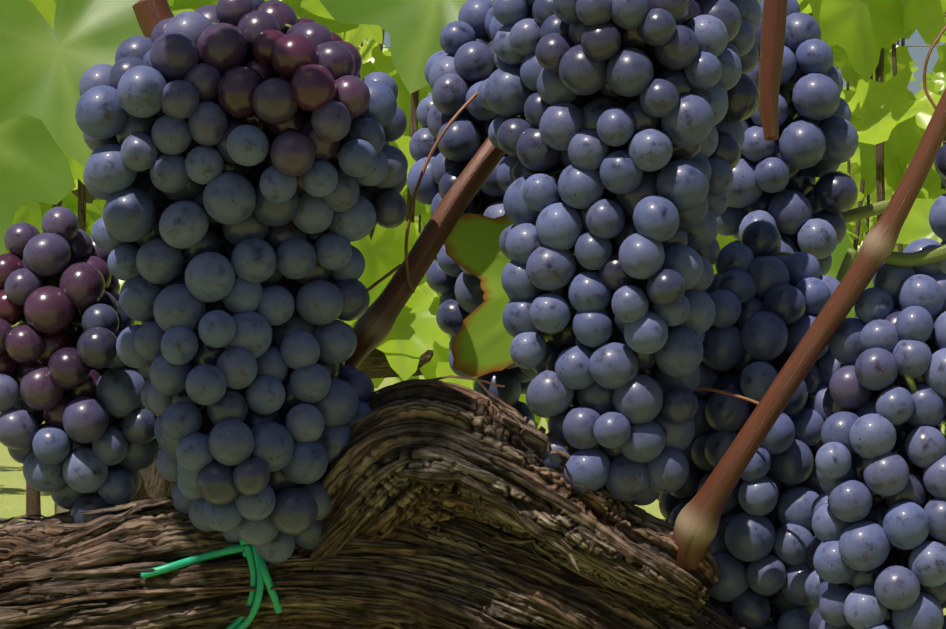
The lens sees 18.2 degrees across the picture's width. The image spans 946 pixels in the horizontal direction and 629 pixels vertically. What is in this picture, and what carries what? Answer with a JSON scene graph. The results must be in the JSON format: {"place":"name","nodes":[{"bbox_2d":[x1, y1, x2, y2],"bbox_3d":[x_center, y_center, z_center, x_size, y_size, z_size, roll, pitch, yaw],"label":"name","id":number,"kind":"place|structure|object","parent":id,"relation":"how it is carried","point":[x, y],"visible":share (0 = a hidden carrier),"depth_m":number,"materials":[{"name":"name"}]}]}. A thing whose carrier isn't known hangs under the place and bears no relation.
{"place":"outdoors","nodes":[
{"label":"outdoors","id":0,"kind":"place"},
{"bbox_2d":[0,0,945,425],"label":"vine leaves","id":1,"kind":"object","parent":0,"point":[44,66],"visible":0.5,"depth_m":1.55,"materials":[{"name":"green plant"}]},
{"bbox_2d":[0,294,945,614],"bbox_3d":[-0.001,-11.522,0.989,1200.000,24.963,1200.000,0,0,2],"label":"ground","id":2,"kind":"structure","parent":0,"point":[12,490],"depth_m":15.94,"materials":[{"name":"green plant"}]},
{"bbox_2d":[0,518,20,523],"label":"trellis wire","id":3,"kind":"object","parent":2,"relation":"on","point":[1,519],"depth_m":1.10,"materials":[{"name":"grey metal"}]},
{"bbox_2d":[0,375,748,628],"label":"vine trunk","id":4,"kind":"object","parent":2,"relation":"on","point":[455,506],"visible":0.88,"depth_m":1.02,"materials":[{"name":"brown plant"}]},
{"bbox_2d":[0,206,158,523],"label":"grape cluster","id":5,"kind":"object","parent":4,"relation":"attached to","point":[71,380],"visible":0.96,"depth_m":1.04,"materials":[{"name":"purple food"}]},
{"bbox_2d":[141,538,282,628],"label":"plant tie","id":6,"kind":"object","parent":4,"relation":"attached to","point":[256,561],"visible":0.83,"depth_m":1.02,"materials":[{"name":"green plastic"}]},
{"bbox_2d":[75,0,407,563],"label":"grape cluster","id":7,"kind":"object","parent":4,"relation":"attached to","point":[245,172],"visible":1,"depth_m":1.00,"materials":[{"name":"blue food"}]},
{"bbox_2d":[132,0,173,38],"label":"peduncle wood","id":8,"kind":"object","parent":7,"relation":"on","point":[150,15],"visible":0.4,"depth_m":1.03,"materials":[{"name":"wood"}]},
{"bbox_2d":[345,137,504,367],"bbox_3d":[-0.008,-0.039,1.070,0.102,0.142,0.021,0,0,-13],"label":"cane","id":9,"kind":"object","parent":4,"relation":"on","point":[374,324],"visible":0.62,"depth_m":1.06,"materials":[{"name":"brown plant"}]},
{"bbox_2d":[407,0,536,423],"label":"grape cluster","id":10,"kind":"object","parent":4,"relation":"attached to","point":[461,67],"visible":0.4,"depth_m":1.11,"materials":[{"name":"blue food"}]},
{"bbox_2d":[444,176,574,376],"bbox_3d":[0.031,-0.010,1.073,0.087,0.088,0.028,0,0,-14],"label":"vine leaf","id":11,"kind":"object","parent":4,"relation":"on","point":[482,341],"visible":0.12,"depth_m":1.07,"materials":[{"name":"green plant"}]},
{"bbox_2d":[477,0,761,510],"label":"grape cluster","id":12,"kind":"object","parent":4,"relation":"attached to","point":[619,121],"visible":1,"depth_m":1.00,"materials":[{"name":"blue food"}]},
{"bbox_2d":[659,220,839,628],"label":"grape cluster","id":13,"kind":"object","parent":4,"relation":"attached to","point":[769,299],"visible":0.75,"depth_m":1.04,"materials":[{"name":"blue food"}]},
{"bbox_2d":[672,88,945,570],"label":"cane","id":14,"kind":"object","parent":4,"relation":"attached to","point":[696,526],"visible":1,"depth_m":1.00,"materials":[{"name":"brown plant"}]},
{"bbox_2d":[367,25,945,404],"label":"tendrils","id":15,"kind":"object","parent":14,"relation":"attached to","point":[462,108],"visible":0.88,"depth_m":1.05,"materials":[{"name":"brown plant"}]},
{"bbox_2d":[804,238,945,628],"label":"grape cluster","id":16,"kind":"object","parent":4,"relation":"attached to","point":[875,555],"visible":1,"depth_m":0.99,"materials":[{"name":"blue food"}]},
{"bbox_2d":[836,199,945,391],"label":"green stems","id":17,"kind":"object","parent":16,"relation":"attached to","point":[926,256],"visible":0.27,"depth_m":1.01,"materials":[{"name":"green plant"}]},
{"bbox_2d":[758,0,787,141],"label":"shoot","id":18,"kind":"object","parent":17,"relation":"attached to","point":[774,16],"visible":1,"depth_m":1.15,"materials":[{"name":"brown plant"}]},
{"bbox_2d":[717,0,858,274],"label":"grape cluster","id":19,"kind":"object","parent":17,"relation":"attached to","point":[787,196],"visible":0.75,"depth_m":1.21,"materials":[{"name":"blue food"}]},
{"bbox_2d":[929,144,945,243],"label":"grape cluster","id":20,"kind":"object","parent":17,"relation":"attached to","point":[937,217],"visible":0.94,"depth_m":1.04,"materials":[{"name":"blue food"}]},
{"bbox_2d":[3,0,945,513],"bbox_3d":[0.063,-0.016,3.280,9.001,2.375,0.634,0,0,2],"label":"vine leaves","id":21,"kind":"object","parent":2,"relation":"on","point":[883,122],"visible":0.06,"depth_m":3.19,"materials":[{"name":"green plant"}]},
{"bbox_2d":[26,60,937,518],"bbox_3d":[0.605,-0.094,12.841,25.135,2.229,0.784,0,0,2],"label":"vine row foliage","id":22,"kind":"object","parent":2,"relation":"on","point":[32,502],"depth_m":12.93,"materials":[{"name":"green plant"}]},
{"bbox_2d":[337,17,945,322],"bbox_3d":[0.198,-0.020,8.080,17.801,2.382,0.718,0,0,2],"label":"vine leaves","id":23,"kind":"object","parent":2,"relation":"on","point":[938,85],"depth_m":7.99,"materials":[{"name":"green plant"}]},
{"bbox_2d":[415,187,923,500],"bbox_3d":[0.425,-0.095,15.282,28.990,2.230,0.745,0,0,2],"label":"vine row foliage","id":24,"kind":"object","parent":2,"relation":"on","point":[850,237],"depth_m":15.25,"materials":[{"name":"green plant"}]},
{"bbox_2d":[365,29,944,217],"label":"sky","id":25,"kind":"structure","parent":0,"point":[918,54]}
]}

